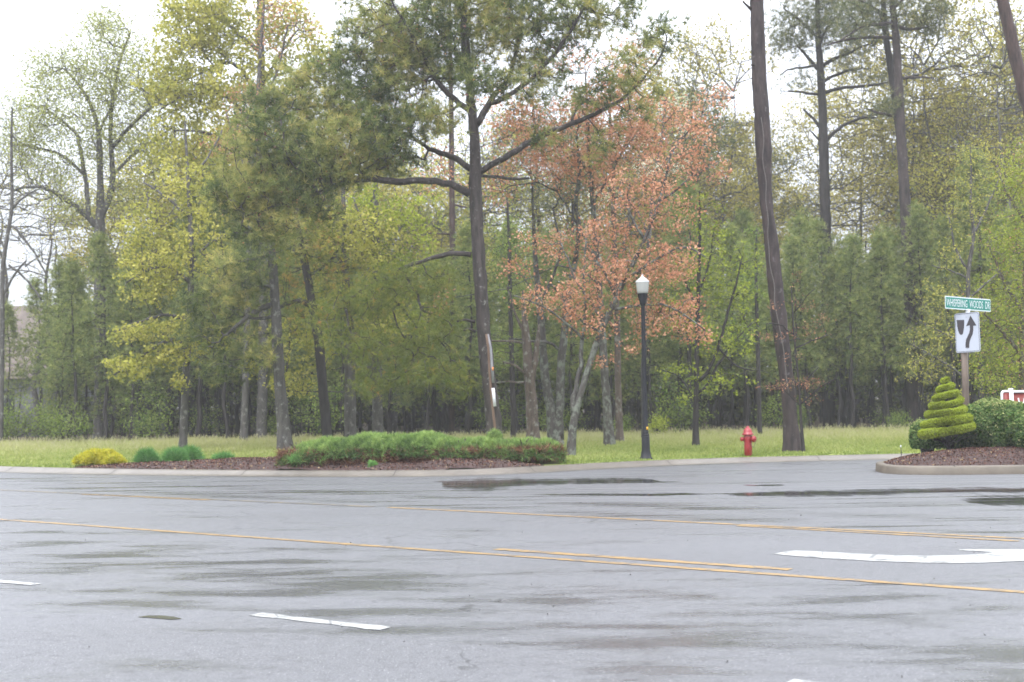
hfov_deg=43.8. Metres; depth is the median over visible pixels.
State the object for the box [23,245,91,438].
young pine
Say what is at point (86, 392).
young pine
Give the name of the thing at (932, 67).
background tree
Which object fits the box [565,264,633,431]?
young pine
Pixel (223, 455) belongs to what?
daylily
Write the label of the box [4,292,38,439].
young pine
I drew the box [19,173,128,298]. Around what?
background tree
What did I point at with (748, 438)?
fire hydrant
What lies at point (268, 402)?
young pine
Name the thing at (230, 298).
pine tree
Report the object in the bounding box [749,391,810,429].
undergrowth shrub
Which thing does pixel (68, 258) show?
young pine
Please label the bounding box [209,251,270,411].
young pine
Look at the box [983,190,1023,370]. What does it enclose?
young pine
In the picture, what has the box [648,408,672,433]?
shrub
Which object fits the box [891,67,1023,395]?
background tree
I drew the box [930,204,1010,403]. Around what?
young pine
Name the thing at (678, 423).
undergrowth shrub
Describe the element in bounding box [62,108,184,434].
background tree
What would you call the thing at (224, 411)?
young pine
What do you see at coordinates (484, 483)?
puddle
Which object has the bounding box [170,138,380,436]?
background tree
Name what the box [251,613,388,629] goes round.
lane dash
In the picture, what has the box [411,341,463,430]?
young pine
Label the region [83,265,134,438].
young pine
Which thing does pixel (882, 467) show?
island kerb
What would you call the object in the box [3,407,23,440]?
undergrowth shrub
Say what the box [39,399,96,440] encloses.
undergrowth shrub
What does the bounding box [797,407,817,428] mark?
undergrowth shrub
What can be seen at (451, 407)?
pine tree
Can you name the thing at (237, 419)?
young pine
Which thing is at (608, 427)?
maple tree
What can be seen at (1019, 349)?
maple tree
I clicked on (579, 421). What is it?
undergrowth shrub
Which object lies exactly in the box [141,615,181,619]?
puddle
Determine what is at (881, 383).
young pine
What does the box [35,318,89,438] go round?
young pine
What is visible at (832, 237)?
young pine
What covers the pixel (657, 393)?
young pine
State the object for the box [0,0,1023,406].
sky
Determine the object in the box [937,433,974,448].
clipped bush
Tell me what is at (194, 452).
daylily
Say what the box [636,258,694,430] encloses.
young pine
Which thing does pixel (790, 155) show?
tall pine
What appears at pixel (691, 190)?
young pine
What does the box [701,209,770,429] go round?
young pine
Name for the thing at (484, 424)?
young pine
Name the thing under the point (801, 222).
young pine
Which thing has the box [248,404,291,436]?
undergrowth shrub
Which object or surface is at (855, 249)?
young pine
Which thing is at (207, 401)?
young pine
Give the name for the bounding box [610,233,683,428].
young pine
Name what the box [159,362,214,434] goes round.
young pine
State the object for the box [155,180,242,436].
young pine
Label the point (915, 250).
young pine
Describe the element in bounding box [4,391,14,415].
window
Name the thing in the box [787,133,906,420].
background tree
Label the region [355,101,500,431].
background tree
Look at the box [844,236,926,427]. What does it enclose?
young pine
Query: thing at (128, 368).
maple tree
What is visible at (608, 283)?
background tree
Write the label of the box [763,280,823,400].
young pine
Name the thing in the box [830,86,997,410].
background tree
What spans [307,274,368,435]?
young pine
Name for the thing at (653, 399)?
background tree
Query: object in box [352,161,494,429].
background tree
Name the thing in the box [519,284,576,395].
young pine
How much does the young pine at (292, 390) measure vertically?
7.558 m
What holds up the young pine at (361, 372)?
on the forest floor
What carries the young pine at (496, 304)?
on the forest floor
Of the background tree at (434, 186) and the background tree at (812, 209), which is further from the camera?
the background tree at (812, 209)
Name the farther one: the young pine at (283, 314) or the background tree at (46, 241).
the background tree at (46, 241)
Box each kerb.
[0,453,914,476]
[875,460,1023,474]
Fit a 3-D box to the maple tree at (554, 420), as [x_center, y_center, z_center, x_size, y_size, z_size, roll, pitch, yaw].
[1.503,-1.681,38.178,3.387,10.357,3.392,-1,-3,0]
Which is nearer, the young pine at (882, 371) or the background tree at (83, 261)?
the young pine at (882, 371)
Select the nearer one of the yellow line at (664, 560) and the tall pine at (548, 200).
the yellow line at (664, 560)
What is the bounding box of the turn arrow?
[775,549,1023,562]
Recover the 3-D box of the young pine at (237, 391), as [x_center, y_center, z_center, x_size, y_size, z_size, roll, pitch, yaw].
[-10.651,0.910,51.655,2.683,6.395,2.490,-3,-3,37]
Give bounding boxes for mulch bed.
[74,457,542,469]
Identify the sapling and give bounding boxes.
[655,191,763,445]
[754,268,837,451]
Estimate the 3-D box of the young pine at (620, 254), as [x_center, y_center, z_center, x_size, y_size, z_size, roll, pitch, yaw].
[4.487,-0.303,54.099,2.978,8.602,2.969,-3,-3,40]
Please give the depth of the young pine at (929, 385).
53.01 m
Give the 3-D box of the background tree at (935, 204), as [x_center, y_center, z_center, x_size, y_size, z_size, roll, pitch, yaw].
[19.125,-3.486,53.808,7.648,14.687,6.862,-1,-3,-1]
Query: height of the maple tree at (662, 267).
9.524 m
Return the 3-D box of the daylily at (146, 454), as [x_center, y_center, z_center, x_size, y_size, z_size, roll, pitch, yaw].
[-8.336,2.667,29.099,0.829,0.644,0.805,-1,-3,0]
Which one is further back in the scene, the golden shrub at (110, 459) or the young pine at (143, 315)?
the young pine at (143, 315)
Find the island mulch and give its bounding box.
[886,447,1023,465]
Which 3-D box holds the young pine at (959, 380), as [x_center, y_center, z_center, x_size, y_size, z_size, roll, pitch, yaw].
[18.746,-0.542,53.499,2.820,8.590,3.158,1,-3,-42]
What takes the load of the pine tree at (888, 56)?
on the forest floor
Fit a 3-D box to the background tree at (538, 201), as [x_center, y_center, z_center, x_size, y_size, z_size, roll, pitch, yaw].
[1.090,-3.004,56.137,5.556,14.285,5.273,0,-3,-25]
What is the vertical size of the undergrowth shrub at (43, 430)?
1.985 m
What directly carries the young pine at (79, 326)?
on the forest floor
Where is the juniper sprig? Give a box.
[486,427,503,439]
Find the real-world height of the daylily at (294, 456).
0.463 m
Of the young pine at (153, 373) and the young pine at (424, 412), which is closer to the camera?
the young pine at (153, 373)
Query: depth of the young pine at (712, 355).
59.30 m
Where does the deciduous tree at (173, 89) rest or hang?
on the forest floor
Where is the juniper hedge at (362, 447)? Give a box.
[274,428,570,469]
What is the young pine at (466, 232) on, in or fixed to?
on the forest floor
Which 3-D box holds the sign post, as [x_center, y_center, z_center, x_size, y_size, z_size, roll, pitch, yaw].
[9.482,0.792,26.267,0.579,3.426,1.269,-3,-3,38]
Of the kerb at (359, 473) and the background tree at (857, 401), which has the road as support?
the kerb at (359, 473)
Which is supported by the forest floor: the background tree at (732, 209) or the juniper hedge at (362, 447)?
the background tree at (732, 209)
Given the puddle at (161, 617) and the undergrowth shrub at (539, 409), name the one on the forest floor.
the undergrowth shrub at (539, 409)
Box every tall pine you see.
[387,160,442,427]
[458,103,558,414]
[482,45,591,414]
[523,100,622,430]
[639,63,752,428]
[730,127,819,418]
[867,41,981,402]
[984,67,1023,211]
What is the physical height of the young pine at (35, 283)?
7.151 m
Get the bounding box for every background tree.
[0,139,75,338]
[0,140,91,437]
[0,167,30,258]
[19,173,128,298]
[34,146,216,432]
[49,169,152,418]
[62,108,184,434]
[73,120,174,433]
[86,85,246,437]
[125,187,192,407]
[132,142,258,434]
[138,59,328,434]
[145,107,291,436]
[165,78,411,432]
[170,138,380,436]
[210,113,326,434]
[240,142,380,435]
[290,119,388,431]
[292,182,348,433]
[306,182,437,431]
[333,140,432,276]
[333,171,460,432]
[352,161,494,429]
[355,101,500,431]
[367,200,465,430]
[401,124,483,413]
[416,101,557,430]
[416,175,543,307]
[418,112,534,310]
[432,175,525,427]
[480,113,600,430]
[485,198,546,425]
[505,136,666,428]
[528,110,651,424]
[547,205,631,423]
[552,176,668,424]
[554,64,702,429]
[558,156,654,395]
[564,114,777,426]
[580,90,718,426]
[602,13,774,424]
[631,79,754,267]
[638,0,810,424]
[647,102,791,423]
[672,132,788,421]
[673,130,781,404]
[682,105,835,408]
[715,145,808,276]
[761,174,855,291]
[762,76,897,414]
[772,41,918,421]
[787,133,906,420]
[808,45,982,422]
[809,0,996,412]
[809,137,898,405]
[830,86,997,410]
[830,99,930,411]
[847,0,1023,394]
[864,53,1023,262]
[868,151,960,394]
[875,87,1023,401]
[876,122,975,370]
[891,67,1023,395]
[894,69,1023,396]
[898,0,1023,387]
[909,23,1023,330]
[912,18,1023,221]
[913,0,1023,388]
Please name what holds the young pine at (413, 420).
on the forest floor
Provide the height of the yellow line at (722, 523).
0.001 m
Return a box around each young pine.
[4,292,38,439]
[8,274,62,437]
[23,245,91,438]
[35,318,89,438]
[37,311,90,410]
[40,251,93,436]
[40,258,103,441]
[42,260,93,432]
[59,303,93,439]
[66,227,143,439]
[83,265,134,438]
[83,329,134,438]
[89,289,135,435]
[93,222,182,439]
[100,238,169,439]
[101,291,177,437]
[110,302,141,436]
[113,352,176,432]
[125,234,174,433]
[137,220,204,436]
[145,257,216,430]
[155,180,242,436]
[156,237,238,438]
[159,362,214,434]
[170,267,227,437]
[175,176,257,438]
[175,202,270,438]
[190,332,233,435]
[205,228,271,420]
[208,342,257,435]
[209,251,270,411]
[220,291,272,437]
[251,240,315,434]
[251,269,258,426]
[251,309,305,405]
[256,330,309,422]
[267,268,316,436]
[280,275,309,434]
[285,277,341,435]
[307,247,358,432]
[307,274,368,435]
[307,377,328,432]
[317,365,358,432]
[327,250,371,390]
[343,370,385,431]
[355,287,401,400]
[357,302,422,434]
[361,312,417,433]
[382,296,431,434]
[384,311,430,431]
[392,242,461,430]
[398,251,458,431]
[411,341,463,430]
[412,247,477,433]
[416,283,426,428]
[429,207,507,434]
[432,288,501,433]
[455,237,507,433]
[455,242,473,430]
[456,297,507,432]
[471,268,516,390]
[472,203,552,433]
[492,263,521,374]
[496,248,558,386]
[496,311,543,432]
[515,213,585,382]
[515,241,572,431]
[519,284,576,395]
[536,300,585,430]
[537,224,600,413]
[551,224,614,432]
[551,335,591,428]
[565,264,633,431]
[568,267,614,431]
[581,290,640,425]
[582,340,614,429]
[590,276,660,430]
[595,236,637,365]
[609,239,685,428]
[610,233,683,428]
[620,264,655,429]
[633,337,684,424]
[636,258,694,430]
[638,250,716,430]
[647,172,736,430]
[651,313,706,383]
[654,189,715,429]
[683,282,742,428]
[684,281,747,429]
[691,245,735,426]
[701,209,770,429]
[703,237,779,428]
[719,202,774,427]
[723,257,792,428]
[729,241,774,406]
[736,274,806,427]
[752,220,832,406]
[754,303,796,425]
[763,195,849,428]
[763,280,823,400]
[780,237,830,426]
[793,214,858,429]
[799,229,837,421]
[802,250,875,428]
[808,230,886,426]
[808,279,876,427]
[817,229,886,428]
[829,309,882,426]
[843,268,899,426]
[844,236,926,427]
[845,211,929,426]
[861,210,930,418]
[862,305,903,410]
[864,220,923,424]
[880,188,960,419]
[882,295,939,400]
[883,198,954,419]
[902,262,961,396]
[912,212,987,388]
[923,282,961,384]
[927,141,1022,399]
[927,249,986,395]
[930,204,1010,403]
[936,231,995,365]
[958,250,1017,398]
[961,357,1004,397]
[969,211,1023,389]
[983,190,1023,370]
[985,174,1023,380]
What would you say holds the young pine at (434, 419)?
on the forest floor
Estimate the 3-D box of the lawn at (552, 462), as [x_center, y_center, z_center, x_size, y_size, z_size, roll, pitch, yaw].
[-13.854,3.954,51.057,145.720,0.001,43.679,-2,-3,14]
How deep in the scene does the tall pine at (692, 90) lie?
56.29 m
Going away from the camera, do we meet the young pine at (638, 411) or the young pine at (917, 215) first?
the young pine at (917, 215)
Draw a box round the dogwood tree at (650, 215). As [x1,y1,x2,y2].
[582,91,706,436]
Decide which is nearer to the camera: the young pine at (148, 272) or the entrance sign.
the entrance sign
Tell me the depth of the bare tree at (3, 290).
47.15 m
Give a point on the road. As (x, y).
(100, 591)
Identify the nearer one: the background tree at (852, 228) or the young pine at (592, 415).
the young pine at (592, 415)
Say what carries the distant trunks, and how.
on the forest floor
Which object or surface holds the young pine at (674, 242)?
on the forest floor
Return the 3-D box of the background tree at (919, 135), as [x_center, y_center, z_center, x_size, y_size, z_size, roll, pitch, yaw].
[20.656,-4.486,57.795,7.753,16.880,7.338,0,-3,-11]
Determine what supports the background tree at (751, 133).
on the forest floor
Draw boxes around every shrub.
[3,390,64,439]
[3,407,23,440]
[3,416,19,439]
[11,404,82,440]
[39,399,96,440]
[70,447,123,464]
[85,412,123,437]
[100,453,127,464]
[107,383,171,437]
[109,374,179,439]
[117,402,173,438]
[178,395,229,436]
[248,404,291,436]
[256,377,317,435]
[294,365,363,435]
[467,385,519,433]
[504,382,567,432]
[539,406,569,432]
[542,383,593,431]
[600,411,636,431]
[635,357,718,432]
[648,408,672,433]
[651,393,712,431]
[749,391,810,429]
[771,390,819,427]
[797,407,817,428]
[863,403,904,427]
[883,409,912,428]
[989,359,1018,398]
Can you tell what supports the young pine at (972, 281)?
on the forest floor
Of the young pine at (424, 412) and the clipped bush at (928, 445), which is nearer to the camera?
the clipped bush at (928, 445)
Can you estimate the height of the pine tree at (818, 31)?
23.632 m
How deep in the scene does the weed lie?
26.16 m
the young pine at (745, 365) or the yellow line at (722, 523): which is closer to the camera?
the yellow line at (722, 523)
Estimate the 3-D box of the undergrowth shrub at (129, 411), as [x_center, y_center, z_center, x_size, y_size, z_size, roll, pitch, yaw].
[-15.037,2.720,50.716,2.502,2.962,2.878,-2,-3,25]
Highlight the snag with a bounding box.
[492,287,540,438]
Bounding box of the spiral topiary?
[917,375,976,448]
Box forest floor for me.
[8,403,924,441]
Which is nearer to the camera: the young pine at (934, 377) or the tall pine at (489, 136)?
the young pine at (934, 377)
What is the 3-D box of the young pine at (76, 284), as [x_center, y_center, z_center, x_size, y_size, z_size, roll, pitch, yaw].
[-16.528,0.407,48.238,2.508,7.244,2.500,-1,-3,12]
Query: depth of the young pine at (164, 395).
58.44 m
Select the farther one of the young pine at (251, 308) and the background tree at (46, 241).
the background tree at (46, 241)
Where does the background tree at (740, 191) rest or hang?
on the forest floor
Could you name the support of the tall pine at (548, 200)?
on the forest floor
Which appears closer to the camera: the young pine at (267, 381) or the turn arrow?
the turn arrow
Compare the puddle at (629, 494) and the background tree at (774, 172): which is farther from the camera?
the background tree at (774, 172)
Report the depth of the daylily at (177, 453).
28.78 m
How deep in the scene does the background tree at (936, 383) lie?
55.67 m
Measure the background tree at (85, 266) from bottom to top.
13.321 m
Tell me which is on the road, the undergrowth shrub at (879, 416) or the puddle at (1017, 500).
the puddle at (1017, 500)
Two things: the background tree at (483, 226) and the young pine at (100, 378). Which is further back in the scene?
the background tree at (483, 226)
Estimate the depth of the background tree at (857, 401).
64.31 m
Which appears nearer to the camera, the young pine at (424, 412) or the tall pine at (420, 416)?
the young pine at (424, 412)
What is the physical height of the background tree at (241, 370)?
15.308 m
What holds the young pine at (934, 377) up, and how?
on the forest floor
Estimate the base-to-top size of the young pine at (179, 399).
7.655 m
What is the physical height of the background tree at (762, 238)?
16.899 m
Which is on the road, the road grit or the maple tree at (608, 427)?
the road grit
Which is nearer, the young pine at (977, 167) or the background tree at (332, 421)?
the young pine at (977, 167)
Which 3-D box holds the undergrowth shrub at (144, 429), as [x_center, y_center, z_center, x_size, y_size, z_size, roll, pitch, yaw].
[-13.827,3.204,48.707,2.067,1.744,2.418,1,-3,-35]
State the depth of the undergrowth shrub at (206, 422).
49.53 m
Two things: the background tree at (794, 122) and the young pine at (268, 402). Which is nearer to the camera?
the young pine at (268, 402)
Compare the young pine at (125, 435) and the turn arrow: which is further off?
the young pine at (125, 435)
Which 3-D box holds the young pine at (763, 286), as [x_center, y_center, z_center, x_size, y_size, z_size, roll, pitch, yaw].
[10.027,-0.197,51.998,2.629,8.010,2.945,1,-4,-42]
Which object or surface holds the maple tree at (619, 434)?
on the lawn at (552, 462)
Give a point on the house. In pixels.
(22, 314)
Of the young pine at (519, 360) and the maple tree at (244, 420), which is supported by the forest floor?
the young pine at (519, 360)
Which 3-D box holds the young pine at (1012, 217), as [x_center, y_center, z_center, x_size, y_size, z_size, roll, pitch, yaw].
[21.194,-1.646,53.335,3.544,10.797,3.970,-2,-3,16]
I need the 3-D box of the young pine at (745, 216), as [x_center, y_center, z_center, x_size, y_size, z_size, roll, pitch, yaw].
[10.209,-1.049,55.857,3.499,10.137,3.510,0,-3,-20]
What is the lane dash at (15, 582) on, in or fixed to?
on the road
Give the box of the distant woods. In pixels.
[55,265,997,434]
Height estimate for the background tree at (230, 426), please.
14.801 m
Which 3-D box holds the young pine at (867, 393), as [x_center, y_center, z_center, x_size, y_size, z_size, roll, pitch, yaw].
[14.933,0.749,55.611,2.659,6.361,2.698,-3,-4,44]
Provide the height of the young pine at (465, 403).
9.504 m
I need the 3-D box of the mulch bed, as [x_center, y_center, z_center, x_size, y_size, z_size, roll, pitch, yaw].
[-4.513,2.665,28.129,10.795,0.292,3.271,-2,-3,18]
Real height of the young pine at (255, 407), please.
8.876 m
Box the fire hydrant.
[740,426,756,455]
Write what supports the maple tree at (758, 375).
on the lawn at (552, 462)
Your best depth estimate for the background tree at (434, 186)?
62.37 m
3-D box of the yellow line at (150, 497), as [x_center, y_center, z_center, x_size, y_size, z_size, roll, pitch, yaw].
[-6.008,2.542,20.785,3.140,0.001,0.147,-3,-3,34]
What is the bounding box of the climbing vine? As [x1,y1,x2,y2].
[761,118,788,392]
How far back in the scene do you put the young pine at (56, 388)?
59.30 m
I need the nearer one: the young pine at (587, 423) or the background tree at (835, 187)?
the young pine at (587, 423)
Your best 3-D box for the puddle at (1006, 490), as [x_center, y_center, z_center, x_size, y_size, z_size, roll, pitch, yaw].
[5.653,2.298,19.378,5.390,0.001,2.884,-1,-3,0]
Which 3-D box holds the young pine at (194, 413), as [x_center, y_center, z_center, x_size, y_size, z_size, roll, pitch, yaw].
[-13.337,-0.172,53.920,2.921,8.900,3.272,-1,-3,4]
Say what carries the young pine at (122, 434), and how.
on the forest floor
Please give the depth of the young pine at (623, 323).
51.03 m
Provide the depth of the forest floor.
59.12 m
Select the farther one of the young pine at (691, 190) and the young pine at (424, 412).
the young pine at (424, 412)
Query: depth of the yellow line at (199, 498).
19.97 m
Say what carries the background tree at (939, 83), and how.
on the forest floor
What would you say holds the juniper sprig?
attached to the juniper hedge at (362, 447)
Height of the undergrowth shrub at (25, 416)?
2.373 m
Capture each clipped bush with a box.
[908,417,944,451]
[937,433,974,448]
[954,397,1023,446]
[1005,410,1023,447]
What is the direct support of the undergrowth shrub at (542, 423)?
on the lawn at (552, 462)
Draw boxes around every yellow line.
[0,519,1023,592]
[7,490,372,506]
[84,494,211,499]
[387,507,1023,538]
[493,548,792,569]
[737,525,1019,540]
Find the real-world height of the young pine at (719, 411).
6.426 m
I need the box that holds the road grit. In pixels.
[9,490,1020,677]
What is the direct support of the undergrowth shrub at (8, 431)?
on the forest floor
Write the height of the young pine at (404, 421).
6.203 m
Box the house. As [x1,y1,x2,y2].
[4,306,93,436]
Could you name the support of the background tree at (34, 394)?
on the forest floor
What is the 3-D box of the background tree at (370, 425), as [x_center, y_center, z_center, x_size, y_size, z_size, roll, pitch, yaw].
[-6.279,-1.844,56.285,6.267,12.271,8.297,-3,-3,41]
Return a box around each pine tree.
[166,208,307,449]
[190,0,691,439]
[253,195,366,436]
[398,1,504,435]
[742,0,800,451]
[764,0,901,426]
[824,0,958,424]
[831,0,906,421]
[996,0,1023,114]
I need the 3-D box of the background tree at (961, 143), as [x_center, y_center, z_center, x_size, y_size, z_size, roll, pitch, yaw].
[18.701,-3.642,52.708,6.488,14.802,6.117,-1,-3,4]
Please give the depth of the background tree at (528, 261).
68.04 m
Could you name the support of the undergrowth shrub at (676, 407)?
on the forest floor
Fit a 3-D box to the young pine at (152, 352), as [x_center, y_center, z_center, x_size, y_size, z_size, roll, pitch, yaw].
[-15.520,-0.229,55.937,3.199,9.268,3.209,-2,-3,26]
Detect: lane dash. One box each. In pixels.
[0,580,40,584]
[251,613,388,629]
[788,679,814,681]
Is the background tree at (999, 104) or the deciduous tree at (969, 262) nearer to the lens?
the deciduous tree at (969, 262)
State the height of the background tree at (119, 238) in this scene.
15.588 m
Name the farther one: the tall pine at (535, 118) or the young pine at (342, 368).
the tall pine at (535, 118)
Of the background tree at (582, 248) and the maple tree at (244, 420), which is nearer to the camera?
the maple tree at (244, 420)
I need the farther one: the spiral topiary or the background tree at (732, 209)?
the background tree at (732, 209)
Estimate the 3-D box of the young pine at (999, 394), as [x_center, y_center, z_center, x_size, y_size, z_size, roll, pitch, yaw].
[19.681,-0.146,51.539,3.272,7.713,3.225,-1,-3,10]
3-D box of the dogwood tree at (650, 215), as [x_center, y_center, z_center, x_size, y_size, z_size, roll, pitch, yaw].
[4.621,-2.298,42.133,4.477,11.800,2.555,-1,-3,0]
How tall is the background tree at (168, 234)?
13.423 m
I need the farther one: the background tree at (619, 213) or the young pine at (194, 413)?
the background tree at (619, 213)
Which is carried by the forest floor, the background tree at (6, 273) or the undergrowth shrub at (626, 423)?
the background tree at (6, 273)
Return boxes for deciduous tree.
[0,0,182,439]
[129,0,342,437]
[895,135,1012,401]
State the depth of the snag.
36.89 m
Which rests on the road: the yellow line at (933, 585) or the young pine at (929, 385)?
the yellow line at (933, 585)
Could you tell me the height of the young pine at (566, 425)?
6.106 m
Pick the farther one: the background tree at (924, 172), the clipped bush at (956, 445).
the background tree at (924, 172)
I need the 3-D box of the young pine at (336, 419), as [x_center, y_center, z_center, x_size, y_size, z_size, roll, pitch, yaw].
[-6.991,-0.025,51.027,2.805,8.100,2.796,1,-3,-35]
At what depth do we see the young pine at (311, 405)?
49.00 m
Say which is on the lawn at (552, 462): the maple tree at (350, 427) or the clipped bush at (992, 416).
the maple tree at (350, 427)
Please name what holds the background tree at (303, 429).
on the forest floor
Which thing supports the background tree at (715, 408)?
on the forest floor
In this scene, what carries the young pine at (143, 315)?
on the forest floor
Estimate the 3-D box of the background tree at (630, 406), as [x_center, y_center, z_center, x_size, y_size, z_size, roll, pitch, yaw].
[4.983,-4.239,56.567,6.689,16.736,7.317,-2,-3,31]
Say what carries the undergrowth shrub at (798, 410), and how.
on the forest floor
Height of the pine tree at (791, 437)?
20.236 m
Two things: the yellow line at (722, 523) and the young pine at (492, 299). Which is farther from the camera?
the young pine at (492, 299)
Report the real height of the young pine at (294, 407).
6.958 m
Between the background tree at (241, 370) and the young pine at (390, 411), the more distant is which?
the background tree at (241, 370)
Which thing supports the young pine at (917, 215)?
on the forest floor
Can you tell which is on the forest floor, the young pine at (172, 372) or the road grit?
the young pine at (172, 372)
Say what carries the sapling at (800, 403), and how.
on the lawn at (552, 462)
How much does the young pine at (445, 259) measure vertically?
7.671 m
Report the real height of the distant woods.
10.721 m
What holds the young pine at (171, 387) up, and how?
on the forest floor
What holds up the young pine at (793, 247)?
on the forest floor
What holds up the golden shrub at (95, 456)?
on the mulch bed
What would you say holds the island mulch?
on the island kerb at (882, 467)
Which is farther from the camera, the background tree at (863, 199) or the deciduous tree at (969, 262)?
the background tree at (863, 199)
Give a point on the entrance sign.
(1013, 395)
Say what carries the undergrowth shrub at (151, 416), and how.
on the lawn at (552, 462)
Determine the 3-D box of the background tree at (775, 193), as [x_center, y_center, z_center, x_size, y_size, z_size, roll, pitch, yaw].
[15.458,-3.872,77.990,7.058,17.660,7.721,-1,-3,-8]
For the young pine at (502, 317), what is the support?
on the forest floor
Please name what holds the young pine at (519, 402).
on the forest floor
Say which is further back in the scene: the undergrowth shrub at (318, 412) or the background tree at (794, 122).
the background tree at (794, 122)
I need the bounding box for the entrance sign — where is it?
[1001,388,1023,402]
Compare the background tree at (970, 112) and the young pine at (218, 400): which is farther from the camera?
the background tree at (970, 112)
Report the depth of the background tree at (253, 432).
57.69 m
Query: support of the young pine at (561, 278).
on the forest floor
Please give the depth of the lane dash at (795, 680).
6.66 m
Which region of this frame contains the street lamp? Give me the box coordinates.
[636,275,652,459]
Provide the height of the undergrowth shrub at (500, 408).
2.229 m
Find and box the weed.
[367,460,377,467]
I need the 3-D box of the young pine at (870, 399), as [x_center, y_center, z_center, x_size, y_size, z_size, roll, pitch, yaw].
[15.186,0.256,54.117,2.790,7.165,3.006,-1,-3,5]
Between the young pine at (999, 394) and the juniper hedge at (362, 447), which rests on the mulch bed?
the juniper hedge at (362, 447)
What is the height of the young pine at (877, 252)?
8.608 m
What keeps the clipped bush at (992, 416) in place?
on the island mulch
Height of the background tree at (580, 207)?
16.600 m
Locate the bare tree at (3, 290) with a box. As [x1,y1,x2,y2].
[0,93,53,440]
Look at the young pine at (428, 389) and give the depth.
47.44 m
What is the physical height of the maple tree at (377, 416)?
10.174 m
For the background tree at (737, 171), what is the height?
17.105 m
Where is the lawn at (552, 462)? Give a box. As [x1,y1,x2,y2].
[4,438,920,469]
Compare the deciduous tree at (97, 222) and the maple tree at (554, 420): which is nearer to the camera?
the maple tree at (554, 420)
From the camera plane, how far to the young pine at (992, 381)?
55.73 m
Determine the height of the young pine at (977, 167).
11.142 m
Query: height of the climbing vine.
6.838 m
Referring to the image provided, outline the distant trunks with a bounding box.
[16,241,996,436]
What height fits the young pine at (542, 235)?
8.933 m
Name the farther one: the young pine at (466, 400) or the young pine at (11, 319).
the young pine at (11, 319)
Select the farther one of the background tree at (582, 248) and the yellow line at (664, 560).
the background tree at (582, 248)
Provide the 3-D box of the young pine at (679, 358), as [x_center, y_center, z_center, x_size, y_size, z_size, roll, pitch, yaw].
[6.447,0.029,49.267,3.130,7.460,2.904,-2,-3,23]
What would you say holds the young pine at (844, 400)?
on the forest floor
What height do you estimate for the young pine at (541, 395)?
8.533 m
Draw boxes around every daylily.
[129,446,161,461]
[157,444,192,461]
[182,444,207,459]
[211,449,234,459]
[287,449,309,465]
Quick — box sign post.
[945,296,990,447]
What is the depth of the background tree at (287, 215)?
54.29 m
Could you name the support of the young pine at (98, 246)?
on the forest floor
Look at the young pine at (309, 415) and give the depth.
58.83 m
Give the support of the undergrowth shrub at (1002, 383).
on the forest floor
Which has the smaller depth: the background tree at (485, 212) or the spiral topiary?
the spiral topiary
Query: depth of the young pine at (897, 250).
51.25 m
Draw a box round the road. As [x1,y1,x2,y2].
[0,460,1023,681]
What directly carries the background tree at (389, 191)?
on the forest floor
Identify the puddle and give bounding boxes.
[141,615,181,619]
[435,478,660,490]
[541,493,694,495]
[725,487,1023,496]
[968,495,1023,505]
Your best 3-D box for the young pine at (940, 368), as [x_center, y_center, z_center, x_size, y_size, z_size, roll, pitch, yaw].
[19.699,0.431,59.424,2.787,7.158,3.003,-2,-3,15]
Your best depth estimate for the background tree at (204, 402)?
57.56 m
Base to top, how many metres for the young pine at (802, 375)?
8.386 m
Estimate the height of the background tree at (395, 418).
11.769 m
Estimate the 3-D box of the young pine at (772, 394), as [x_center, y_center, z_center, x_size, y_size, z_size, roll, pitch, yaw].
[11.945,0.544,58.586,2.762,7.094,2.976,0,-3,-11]
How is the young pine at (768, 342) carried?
on the forest floor
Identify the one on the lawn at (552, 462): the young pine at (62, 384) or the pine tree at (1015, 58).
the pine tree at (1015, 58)
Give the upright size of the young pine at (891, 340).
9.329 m
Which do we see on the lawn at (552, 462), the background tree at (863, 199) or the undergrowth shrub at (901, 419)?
the undergrowth shrub at (901, 419)
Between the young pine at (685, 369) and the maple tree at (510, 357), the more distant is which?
the young pine at (685, 369)
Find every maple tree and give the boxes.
[100,121,262,447]
[193,0,322,439]
[258,187,414,437]
[336,175,446,432]
[411,33,712,445]
[473,200,550,437]
[496,80,736,455]
[506,112,616,443]
[553,46,675,441]
[718,221,782,434]
[948,127,1023,398]
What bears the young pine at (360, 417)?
on the forest floor
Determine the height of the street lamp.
4.210 m
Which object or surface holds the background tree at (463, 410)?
on the forest floor
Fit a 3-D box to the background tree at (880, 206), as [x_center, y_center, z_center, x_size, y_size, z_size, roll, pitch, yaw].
[18.736,-5.071,60.068,7.327,18.331,8.014,0,-3,-21]
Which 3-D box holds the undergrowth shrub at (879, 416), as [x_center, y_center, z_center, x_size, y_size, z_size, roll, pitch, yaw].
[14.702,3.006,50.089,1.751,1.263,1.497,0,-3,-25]
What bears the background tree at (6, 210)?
on the forest floor
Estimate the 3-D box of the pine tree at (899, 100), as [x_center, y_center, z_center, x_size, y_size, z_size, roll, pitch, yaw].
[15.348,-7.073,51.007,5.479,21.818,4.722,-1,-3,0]
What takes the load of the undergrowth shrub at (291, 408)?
on the forest floor
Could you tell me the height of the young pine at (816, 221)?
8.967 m
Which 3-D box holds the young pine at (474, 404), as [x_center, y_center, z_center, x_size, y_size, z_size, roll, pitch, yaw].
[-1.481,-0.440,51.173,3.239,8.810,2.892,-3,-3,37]

